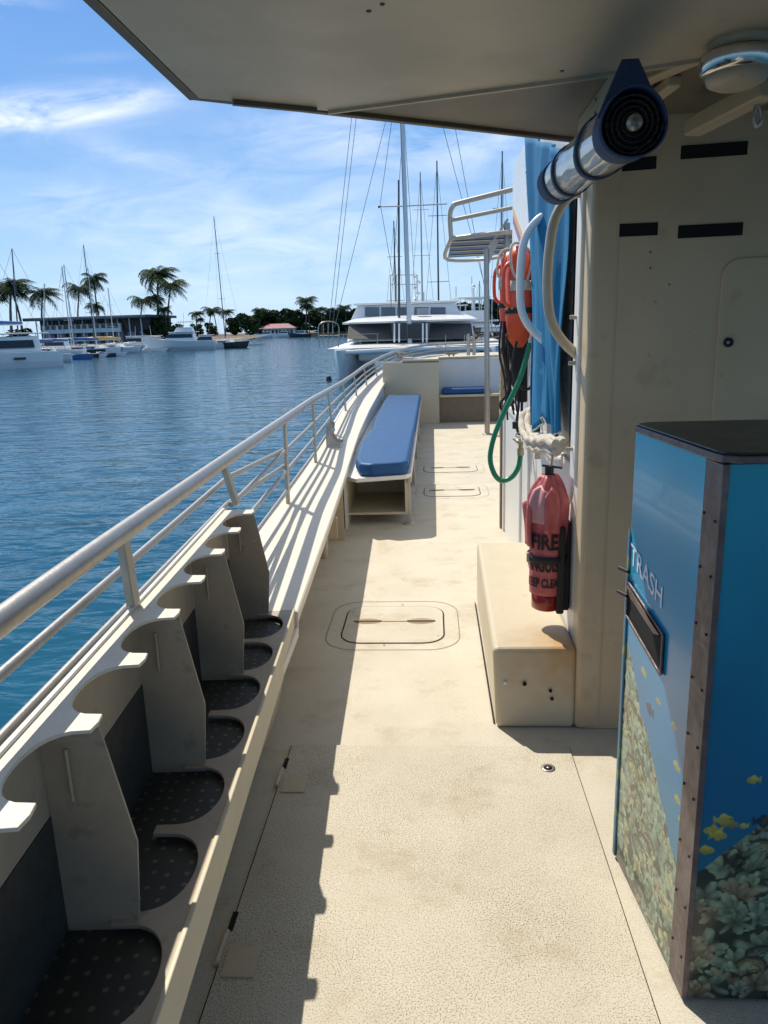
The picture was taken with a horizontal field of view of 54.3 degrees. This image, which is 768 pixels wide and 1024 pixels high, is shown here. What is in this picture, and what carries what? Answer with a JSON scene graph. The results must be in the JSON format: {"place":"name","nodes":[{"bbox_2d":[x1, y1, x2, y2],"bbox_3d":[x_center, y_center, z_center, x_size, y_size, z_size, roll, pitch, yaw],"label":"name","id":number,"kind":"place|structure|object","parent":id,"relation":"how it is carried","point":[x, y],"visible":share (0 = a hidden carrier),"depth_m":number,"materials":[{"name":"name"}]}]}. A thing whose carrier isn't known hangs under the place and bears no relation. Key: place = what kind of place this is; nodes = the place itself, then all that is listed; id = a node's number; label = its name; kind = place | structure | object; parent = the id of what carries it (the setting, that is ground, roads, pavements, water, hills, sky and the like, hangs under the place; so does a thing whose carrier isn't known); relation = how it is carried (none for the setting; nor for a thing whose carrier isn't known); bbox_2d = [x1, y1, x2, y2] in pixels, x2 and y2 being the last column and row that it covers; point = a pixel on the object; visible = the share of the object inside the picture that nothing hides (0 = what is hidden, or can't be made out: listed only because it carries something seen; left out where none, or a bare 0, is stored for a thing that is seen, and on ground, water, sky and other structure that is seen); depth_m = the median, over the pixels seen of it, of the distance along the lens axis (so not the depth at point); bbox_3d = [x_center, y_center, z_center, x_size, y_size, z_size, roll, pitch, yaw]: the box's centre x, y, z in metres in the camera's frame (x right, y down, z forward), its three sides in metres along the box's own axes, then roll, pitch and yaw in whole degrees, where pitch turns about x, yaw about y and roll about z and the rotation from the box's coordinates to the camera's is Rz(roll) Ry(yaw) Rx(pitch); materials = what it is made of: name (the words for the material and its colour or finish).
{"place":"outdoors","nodes":[
{"label":"outdoors","id":0,"kind":"place"},
{"bbox_2d":[40,335,265,347],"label":"shore bank","id":1,"kind":"structure","parent":0,"point":[241,338],"depth_m":162.55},
{"bbox_2d":[1,287,28,334],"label":"palm tree","id":2,"kind":"object","parent":1,"relation":"on","point":[18,297],"visible":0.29,"depth_m":135.37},
{"bbox_2d":[0,277,37,336],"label":"palm tree","id":3,"kind":"object","parent":1,"relation":"on","point":[7,285],"visible":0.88,"depth_m":132.97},
{"bbox_2d":[6,328,32,336],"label":"shrub","id":4,"kind":"object","parent":1,"relation":"on","point":[27,330],"visible":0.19,"depth_m":136.74,"materials":[{"name":"green plant"}]},
{"bbox_2d":[22,287,63,317],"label":"palm tree","id":5,"kind":"object","parent":1,"relation":"on","point":[48,293],"visible":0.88,"depth_m":135.31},
{"bbox_2d":[62,282,96,316],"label":"palm tree","id":6,"kind":"object","parent":1,"relation":"on","point":[74,287],"visible":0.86,"depth_m":147.47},
{"bbox_2d":[79,273,108,315],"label":"palm tree","id":7,"kind":"object","parent":1,"relation":"on","point":[97,278],"visible":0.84,"depth_m":149.14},
{"bbox_2d":[84,302,105,315],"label":"palm tree","id":8,"kind":"object","parent":1,"relation":"on","point":[96,305],"visible":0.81,"depth_m":143.62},
{"bbox_2d":[22,314,176,345],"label":"clubhouse","id":9,"kind":"structure","parent":1,"relation":"on","point":[132,325],"depth_m":132.75,"materials":[{"name":"grey glass"}]},
{"bbox_2d":[127,296,157,314],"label":"palm tree","id":10,"kind":"object","parent":1,"relation":"on","point":[137,301],"visible":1,"depth_m":134.53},
{"bbox_2d":[148,294,164,314],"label":"palm tree","id":11,"kind":"object","parent":1,"relation":"on","point":[160,300],"visible":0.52,"depth_m":137.47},
{"bbox_2d":[138,265,180,314],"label":"palm tree","id":12,"kind":"object","parent":1,"relation":"on","point":[153,274],"visible":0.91,"depth_m":135.20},
{"bbox_2d":[154,306,172,322],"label":"palm tree","id":13,"kind":"object","parent":1,"relation":"on","point":[164,310],"visible":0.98,"depth_m":132.96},
{"bbox_2d":[148,316,182,337],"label":"shrub","id":14,"kind":"object","parent":1,"relation":"on","point":[159,326],"visible":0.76,"depth_m":133.28,"materials":[{"name":"green plant"}]},
{"bbox_2d":[151,279,188,321],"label":"palm tree","id":15,"kind":"object","parent":1,"relation":"on","point":[172,287],"visible":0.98,"depth_m":133.45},
{"bbox_2d":[0,335,394,728],"bbox_3d":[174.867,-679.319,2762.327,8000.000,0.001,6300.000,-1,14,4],"label":"water","id":16,"kind":"structure","parent":0,"point":[92,449],"depth_m":16.77,"materials":[{"name":"liquid"}]},
{"bbox_2d":[0,265,63,368],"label":"cruising catamaran","id":17,"kind":"object","parent":16,"relation":"on","point":[16,352],"visible":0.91,"depth_m":66.39,"materials":[{"name":"white plastic"}]},
{"bbox_2d":[0,249,72,361],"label":"sailboat","id":18,"kind":"object","parent":16,"relation":"on","point":[67,357],"visible":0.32,"depth_m":78.65,"materials":[{"name":"white glass"}]},
{"bbox_2d":[22,283,82,354],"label":"sailboat","id":19,"kind":"object","parent":16,"relation":"on","point":[66,340],"visible":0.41,"depth_m":92.27,"materials":[{"name":"white glass"}]},
{"bbox_2d":[41,326,86,353],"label":"motor boat","id":20,"kind":"object","parent":16,"relation":"on","point":[58,346],"visible":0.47,"depth_m":95.73,"materials":[{"name":"white glass"}]},
{"bbox_2d":[54,266,92,348],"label":"sailboat","id":21,"kind":"object","parent":16,"relation":"on","point":[67,310],"visible":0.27,"depth_m":102.71,"materials":[{"name":"white glass"}]},
{"bbox_2d":[49,265,109,352],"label":"sailboat","id":22,"kind":"object","parent":16,"relation":"on","point":[75,339],"visible":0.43,"depth_m":99.93,"materials":[{"name":"white glass"}]},
{"bbox_2d":[72,354,93,359],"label":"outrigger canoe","id":23,"kind":"object","parent":16,"relation":"on","point":[80,357],"visible":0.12,"depth_m":87.25,"materials":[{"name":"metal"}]},
{"bbox_2d":[70,245,122,352],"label":"sailboat","id":24,"kind":"object","parent":16,"relation":"on","point":[107,350],"visible":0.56,"depth_m":101.14,"materials":[{"name":"white glass"}]},
{"bbox_2d":[73,268,134,353],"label":"sailboat","id":25,"kind":"object","parent":16,"relation":"on","point":[130,350],"visible":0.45,"depth_m":108.02,"materials":[{"name":"white glass"}]},
{"bbox_2d":[85,352,127,356],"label":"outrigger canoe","id":26,"kind":"object","parent":16,"relation":"on","point":[117,354],"visible":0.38,"depth_m":96.17,"materials":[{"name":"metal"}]},
{"bbox_2d":[81,289,142,352],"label":"sailboat","id":27,"kind":"object","parent":16,"relation":"on","point":[138,348],"visible":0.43,"depth_m":110.62,"materials":[{"name":"white glass"}]},
{"bbox_2d":[106,335,142,345],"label":"motor boat","id":28,"kind":"object","parent":16,"relation":"on","point":[138,340],"visible":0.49,"depth_m":120.88,"materials":[{"name":"white glass"}]},
{"bbox_2d":[137,330,162,348],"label":"motor boat","id":29,"kind":"object","parent":16,"relation":"on","point":[157,337],"visible":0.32,"depth_m":119.92,"materials":[{"name":"white glass"}]},
{"bbox_2d":[141,348,167,351],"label":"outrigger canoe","id":30,"kind":"object","parent":16,"relation":"on","point":[154,350],"visible":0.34,"depth_m":116.95,"materials":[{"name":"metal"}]},
{"bbox_2d":[142,313,215,350],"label":"cabin cruiser","id":31,"kind":"object","parent":16,"relation":"on","point":[183,338],"visible":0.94,"depth_m":117.07,"materials":[{"name":"white plastic"}]},
{"bbox_2d":[197,334,223,348],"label":"motor boat","id":32,"kind":"object","parent":16,"relation":"on","point":[209,337],"visible":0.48,"depth_m":124.28,"materials":[{"name":"white glass"}]},
{"bbox_2d":[204,220,248,348],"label":"sailboat","id":33,"kind":"object","parent":16,"relation":"on","point":[229,343],"visible":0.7,"depth_m":124.70,"materials":[{"name":"glass"}]},
{"bbox_2d":[254,331,272,337],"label":"motor boat","id":34,"kind":"object","parent":16,"relation":"on","point":[268,334],"visible":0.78,"depth_m":318.86,"materials":[{"name":"white glass"}]},
{"bbox_2d":[271,327,288,337],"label":"motor boat","id":35,"kind":"object","parent":16,"relation":"on","point":[283,334],"visible":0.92,"depth_m":318.45,"materials":[{"name":"white glass"}]},
{"bbox_2d":[288,329,310,336],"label":"motor boat","id":36,"kind":"object","parent":16,"relation":"on","point":[300,333],"visible":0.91,"depth_m":317.96,"materials":[{"name":"black glass"}]},
{"bbox_2d":[387,221,404,301],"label":"sailboat","id":37,"kind":"object","parent":16,"relation":"on","point":[395,264],"visible":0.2,"depth_m":72.02,"materials":[{"name":"white glass"}]},
{"bbox_2d":[318,118,500,380],"bbox_3d":[1.726,-21.444,41.423,9.871,27.541,15.250,-1,14,4],"label":"sailing catamaran","id":38,"kind":"object","parent":16,"relation":"on","point":[375,330],"visible":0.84,"depth_m":40.14,"materials":[{"name":"white plastic"}]},
{"bbox_2d":[365,307,378,315],"bbox_3d":[-0.680,-11.559,43.230,0.826,0.531,0.270,-1,14,4],"label":"window","id":39,"kind":"structure","parent":38,"relation":"in","point":[369,311],"depth_m":43.18,"materials":[{"name":"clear glass"}]},
{"bbox_2d":[381,307,394,315],"bbox_3d":[0.249,-11.545,43.175,0.825,0.530,0.270,-1,14,4],"label":"window","id":40,"kind":"structure","parent":38,"relation":"in","point":[385,311],"depth_m":43.13,"materials":[{"name":"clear glass"}]},
{"bbox_2d":[393,324,427,338],"bbox_3d":[1.415,-9.661,40.042,1.828,0.751,0.400,-1,14,4],"label":"centre door","id":41,"kind":"structure","parent":38,"relation":"in","point":[414,330],"depth_m":39.85,"materials":[{"name":"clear glass"}]},
{"bbox_2d":[430,307,445,314],"bbox_3d":[3.102,-11.499,43.006,0.875,0.529,0.270,-1,14,4],"label":"window","id":42,"kind":"structure","parent":38,"relation":"in","point":[433,310],"depth_m":42.97,"materials":[{"name":"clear glass"}]},
{"bbox_2d":[411,172,432,300],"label":"sailboat","id":43,"kind":"object","parent":16,"relation":"on","point":[420,209],"visible":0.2,"depth_m":66.32,"materials":[{"name":"white glass"}]},
{"bbox_2d":[426,161,450,300],"bbox_3d":[4.284,-19.596,59.286,3.000,15.204,10.800,-1,14,4],"label":"sailboat","id":44,"kind":"object","parent":16,"relation":"on","point":[437,215],"visible":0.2,"depth_m":58.64,"materials":[{"name":"white glass"}]},
{"bbox_2d":[452,277,498,335],"bbox_3d":[6.074,-12.576,49.767,3.135,5.992,10.300,-3,14,-6],"label":"fishing boat","id":45,"kind":"object","parent":16,"relation":"on","point":[473,312],"visible":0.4,"depth_m":49.56,"materials":[{"name":"white glass"}]},
{"bbox_2d":[475,300,501,339],"bbox_3d":[6.550,-10.824,46.041,2.145,4.332,7.300,2,14,14],"label":"motor boat","id":46,"kind":"object","parent":16,"relation":"on","point":[495,333],"visible":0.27,"depth_m":45.32,"materials":[{"name":"white glass"}]},
{"bbox_2d":[489,151,507,324],"bbox_3d":[9.842,-21.257,62.652,3.000,16.496,10.800,-1,14,4],"label":"sailboat","id":47,"kind":"object","parent":16,"relation":"on","point":[502,198],"visible":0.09,"depth_m":61.60,"materials":[{"name":"white glass"}]},
{"bbox_2d":[0,0,524,338],"label":"sky","id":48,"kind":"structure","parent":0,"point":[100,152],"materials":[{"name":"blue"}]},
{"bbox_2d":[197,325,493,336],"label":"shore","id":49,"kind":"structure","parent":0,"point":[312,333],"depth_m":342.56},
{"bbox_2d":[188,311,204,336],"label":"palm tree","id":50,"kind":"object","parent":49,"relation":"on","point":[197,313],"visible":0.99,"depth_m":339.65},
{"bbox_2d":[190,323,203,335],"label":"broadleaf tree","id":51,"kind":"object","parent":49,"relation":"on","point":[198,328],"visible":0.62,"depth_m":346.62,"materials":[{"name":"green plant"}]},
{"bbox_2d":[201,307,221,333],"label":"palm tree","id":52,"kind":"object","parent":49,"relation":"on","point":[209,310],"visible":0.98,"depth_m":342.09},
{"bbox_2d":[204,322,218,335],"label":"broadleaf tree","id":53,"kind":"object","parent":49,"relation":"on","point":[212,330],"visible":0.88,"depth_m":355.15,"materials":[{"name":"green plant"}]},
{"bbox_2d":[218,309,235,334],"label":"palm tree","id":54,"kind":"object","parent":49,"relation":"on","point":[227,311],"visible":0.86,"depth_m":348.70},
{"bbox_2d":[224,317,242,334],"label":"broadleaf tree","id":55,"kind":"object","parent":49,"relation":"on","point":[234,328],"visible":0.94,"depth_m":361.68,"materials":[{"name":"green plant"}]},
{"bbox_2d":[236,313,263,334],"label":"broadleaf tree","id":56,"kind":"object","parent":49,"relation":"on","point":[251,324],"visible":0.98,"depth_m":341.82,"materials":[{"name":"green plant"}]},
{"bbox_2d":[251,307,269,333],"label":"palm tree","id":57,"kind":"object","parent":49,"relation":"on","point":[259,310],"visible":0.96,"depth_m":342.14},
{"bbox_2d":[251,309,275,331],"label":"broadleaf tree","id":58,"kind":"object","parent":49,"relation":"on","point":[265,319],"visible":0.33,"depth_m":350.92,"materials":[{"name":"green plant"}]},
{"bbox_2d":[260,323,297,333],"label":"pavilion","id":59,"kind":"structure","parent":49,"relation":"on","point":[278,328],"depth_m":336.96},
{"bbox_2d":[268,308,290,323],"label":"broadleaf tree","id":60,"kind":"object","parent":49,"relation":"on","point":[276,313],"visible":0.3,"depth_m":359.54,"materials":[{"name":"green plant"}]},
{"bbox_2d":[276,309,307,330],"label":"broadleaf tree","id":61,"kind":"object","parent":49,"relation":"on","point":[298,319],"visible":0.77,"depth_m":342.96,"materials":[{"name":"green plant"}]},
{"bbox_2d":[294,296,318,332],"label":"palm tree","id":62,"kind":"object","parent":49,"relation":"on","point":[306,300],"visible":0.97,"depth_m":342.31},
{"bbox_2d":[297,314,315,332],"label":"broadleaf tree","id":63,"kind":"object","parent":49,"relation":"on","point":[312,320],"visible":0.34,"depth_m":351.44,"materials":[{"name":"green plant"}]},
{"bbox_2d":[299,303,314,332],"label":"palm tree","id":64,"kind":"object","parent":49,"relation":"on","point":[311,307],"visible":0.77,"depth_m":343.92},
{"bbox_2d":[309,311,331,332],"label":"broadleaf tree","id":65,"kind":"object","parent":49,"relation":"on","point":[318,320],"visible":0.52,"depth_m":358.08,"materials":[{"name":"green plant"}]},
{"bbox_2d":[312,306,328,333],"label":"palm tree","id":66,"kind":"object","parent":49,"relation":"on","point":[319,310],"visible":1,"depth_m":337.88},
{"bbox_2d":[322,307,346,332],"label":"broadleaf tree","id":67,"kind":"object","parent":49,"relation":"on","point":[339,321],"visible":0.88,"depth_m":339.70,"materials":[{"name":"green plant"}]},
{"bbox_2d":[336,304,352,331],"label":"palm tree","id":68,"kind":"object","parent":49,"relation":"on","point":[345,307],"visible":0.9,"depth_m":341.79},
{"bbox_2d":[337,308,355,332],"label":"broadleaf tree","id":69,"kind":"object","parent":49,"relation":"on","point":[349,317],"visible":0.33,"depth_m":346.94,"materials":[{"name":"green plant"}]},
{"bbox_2d":[456,301,477,310],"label":"broadleaf tree","id":70,"kind":"object","parent":49,"relation":"on","point":[468,308],"visible":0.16,"depth_m":343.96,"materials":[{"name":"green plant"}]},
{"bbox_2d":[482,300,499,324],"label":"broadleaf tree","id":71,"kind":"object","parent":49,"relation":"on","point":[494,306],"visible":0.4,"depth_m":335.94,"materials":[{"name":"green plant"}]},
{"bbox_2d":[179,421,767,1023],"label":"deck","id":72,"kind":"structure","parent":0,"point":[389,693],"depth_m":3.50,"materials":[{"name":"paint"}]},
{"bbox_2d":[255,352,471,770],"bbox_3d":[0.041,-0.394,8.779,2.002,2.087,23.218,0,14,8],"label":"bulwark","id":73,"kind":"object","parent":72,"relation":"on","point":[301,528],"visible":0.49,"depth_m":4.79,"materials":[{"name":"paint"}]},
{"bbox_2d":[0,508,294,1023],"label":"tank rack","id":74,"kind":"object","parent":73,"relation":"on","point":[131,746],"visible":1,"depth_m":1.63,"materials":[{"name":"paint"}]},
{"bbox_2d":[0,340,498,745],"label":"handrail","id":75,"kind":"object","parent":73,"relation":"on","point":[19,607],"visible":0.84,"depth_m":2.03,"materials":[{"name":"metal"}]},
{"bbox_2d":[326,420,343,447],"bbox_3d":[-0.465,-0.742,7.080,0.149,0.231,0.220,-1,14,4],"label":"rope chock","id":76,"kind":"object","parent":73,"relation":"attached to","point":[332,440],"visible":1,"depth_m":7.01,"materials":[{"name":"white paint"}]},
{"bbox_2d":[346,394,422,524],"bbox_3d":[0.123,-0.909,9.268,0.635,0.551,6.688,-1,14,4],"label":"blue bench","id":77,"kind":"object","parent":72,"relation":"on","point":[380,478],"visible":0.96,"depth_m":6.86,"materials":[{"name":"white paint"}]},
{"bbox_2d":[325,601,459,649],"bbox_3d":[0.056,0.618,4.174,0.720,0.012,0.700,-1,14,4],"label":"access hatch","id":78,"kind":"object","parent":72,"relation":"on","point":[395,624],"visible":1,"depth_m":4.15,"materials":[{"name":"beige"}]},
{"bbox_2d":[198,745,660,1023],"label":"deck hatch","id":79,"kind":"object","parent":72,"relation":"on","point":[395,884],"visible":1,"depth_m":2.14,"materials":[{"name":"beige"}]},
{"bbox_2d":[382,352,510,423],"bbox_3d":[2.199,-2.899,15.987,4.462,1.095,7.160,-1,14,4],"label":"forward bulkhead","id":80,"kind":"object","parent":72,"relation":"on","point":[427,380],"visible":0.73,"depth_m":12.68,"materials":[{"name":"beige paint"}]},
{"bbox_2d":[395,352,413,361],"bbox_3d":[0.416,-3.245,15.684,0.395,0.211,0.400,-1,14,4],"label":"anchor winch","id":81,"kind":"object","parent":80,"relation":"on","point":[400,358],"visible":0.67,"depth_m":15.61,"materials":[{"name":"metal"}]},
{"bbox_2d":[466,333,483,354],"bbox_3d":[1.854,-3.310,14.914,0.430,0.494,0.170,7,16,31],"label":"mooring bitt","id":82,"kind":"object","parent":80,"relation":"on","point":[473,337],"visible":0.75,"depth_m":14.92,"materials":[{"name":"metal"}]},
{"bbox_2d":[416,463,484,473],"bbox_3d":[0.770,-0.513,8.700,0.780,0.012,0.660,-1,14,4],"label":"access hatch","id":83,"kind":"object","parent":72,"relation":"on","point":[447,468],"visible":1,"depth_m":8.69,"materials":[{"name":"beige"}]},
{"bbox_2d":[417,484,488,498],"bbox_3d":[0.679,-0.216,7.499,0.720,0.012,0.660,-1,14,4],"label":"access hatch","id":84,"kind":"object","parent":72,"relation":"on","point":[441,491],"visible":1,"depth_m":7.48,"materials":[{"name":"beige"}]},
{"bbox_2d":[439,386,498,422],"bbox_3d":[1.550,-1.867,12.949,1.180,0.575,0.500,-1,14,4],"label":"alcove seat","id":85,"kind":"object","parent":72,"relation":"on","point":[461,404],"visible":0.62,"depth_m":12.78,"materials":[{"name":"beige paint"}]},
{"bbox_2d":[443,187,512,434],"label":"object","id":86,"kind":"object","parent":72,"relation":"on","point":[488,245],"visible":0.81,"depth_m":10.91,"materials":[{"name":"metal"}]},
{"bbox_2d":[475,542,575,725],"bbox_3d":[0.651,0.530,3.746,0.332,0.350,1.533,-1,14,4],"label":"step box","id":87,"kind":"object","parent":72,"relation":"on","point":[530,651],"visible":0.91,"depth_m":3.05,"materials":[{"name":"paint"}]},
{"bbox_2d":[499,110,767,727],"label":"cabin","id":88,"kind":"object","parent":72,"relation":"on","point":[665,314],"visible":0.54,"depth_m":2.67,"materials":[{"name":"paint"}]},
{"bbox_2d":[83,0,767,142],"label":"deck overhang","id":89,"kind":"object","parent":88,"relation":"attached to","point":[542,69],"visible":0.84,"depth_m":1.81,"materials":[{"name":"paint"}]},
{"bbox_2d":[537,58,668,204],"bbox_3d":[0.538,-0.955,1.994,0.145,0.217,0.973,-1,14,4],"label":"rolled curtain","id":90,"kind":"object","parent":89,"relation":"hanging from","point":[628,123],"visible":1,"depth_m":1.59,"materials":[{"name":"clear plastic"}]},
{"bbox_2d":[699,30,767,93],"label":"dome light","id":91,"kind":"object","parent":89,"relation":"attached to","point":[735,62],"visible":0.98,"depth_m":1.74,"materials":[{"name":"beige paint"}]},
{"bbox_2d":[492,248,509,335],"bbox_3d":[0.759,-1.337,4.562,0.174,0.521,0.162,-4,14,-11],"label":"rescue can","id":92,"kind":"object","parent":88,"relation":"attached to","point":[502,307],"visible":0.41,"depth_m":4.55,"materials":[{"name":"orange plastic"}]},
{"bbox_2d":[498,321,529,437],"bbox_3d":[0.778,-0.805,4.498,0.215,0.667,0.437,-1,14,4],"label":"cord bundle","id":93,"kind":"object","parent":88,"relation":"hanging from","point":[513,357],"visible":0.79,"depth_m":4.38,"materials":[{"name":"black rubber"}]},
{"bbox_2d":[501,241,531,347],"bbox_3d":[0.765,-1.231,4.252,0.178,0.582,0.193,9,18,38],"label":"rescue can","id":94,"kind":"object","parent":88,"relation":"attached to","point":[517,331],"visible":0.67,"depth_m":4.22,"materials":[{"name":"orange plastic"}]},
{"bbox_2d":[513,438,523,448],"bbox_3d":[0.792,-0.386,4.231,0.175,0.072,0.054,-13,17,-38],"label":"brass tap","id":95,"kind":"object","parent":88,"relation":"attached to","point":[519,442],"visible":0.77,"depth_m":4.18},
{"bbox_2d":[488,343,530,482],"bbox_3d":[0.730,-0.549,4.195,0.293,0.773,0.140,-7,15,-22],"label":"green hose","id":96,"kind":"object","parent":95,"relation":"hanging from","point":[513,475],"visible":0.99,"depth_m":4.21,"materials":[{"name":"rubber"}]},
{"bbox_2d":[516,213,542,343],"bbox_3d":[0.706,-1.089,3.515,0.172,0.669,0.070,-1,14,4],"label":"grab handle","id":97,"kind":"object","parent":88,"relation":"attached to","point":[529,326],"visible":0.72,"depth_m":3.49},
{"bbox_2d":[518,407,567,458],"bbox_3d":[0.735,-0.351,3.552,0.126,0.209,0.996,-1,14,4],"label":"rope hank","id":98,"kind":"object","parent":88,"relation":"attached to","point":[537,444],"visible":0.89,"depth_m":3.36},
{"bbox_2d":[522,453,570,613],"bbox_3d":[0.676,0.086,3.095,0.183,0.664,0.181,9,18,38],"label":"fire extinguisher","id":99,"kind":"object","parent":88,"relation":"attached to","point":[545,508],"visible":1,"depth_m":3.04,"materials":[{"name":"red plastic"}]},
{"bbox_2d":[525,138,570,436],"bbox_3d":[0.748,-1.124,3.563,0.072,1.500,1.201,-1,14,4],"label":"canvas curtain","id":100,"kind":"object","parent":88,"relation":"hanging from","point":[544,369],"visible":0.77,"depth_m":3.43,"materials":[{"name":"blue fabric"}]},
{"bbox_2d":[542,192,580,358],"bbox_3d":[0.671,-0.875,2.794,0.163,0.659,0.074,-1,14,4],"label":"grab handle","id":101,"kind":"object","parent":88,"relation":"attached to","point":[564,343],"visible":0.69,"depth_m":2.77,"materials":[{"name":"metal"}]},
{"bbox_2d":[569,198,577,446],"bbox_3d":[0.759,-0.797,2.949,0.007,1.140,0.150,-1,14,4],"label":"side slot window","id":102,"kind":"structure","parent":88,"relation":"in","point":[576,208],"depth_m":3.00,"materials":[{"name":"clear glass"}]},
{"bbox_2d":[711,256,767,420],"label":"door","id":103,"kind":"structure","parent":88,"relation":"in","point":[740,385],"depth_m":2.64,"materials":[{"name":"paint"}]},
{"bbox_2d":[612,419,767,998],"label":"trash bin","id":104,"kind":"object","parent":72,"relation":"on","point":[690,841],"visible":1,"depth_m":1.74,"materials":[{"name":"metal"}]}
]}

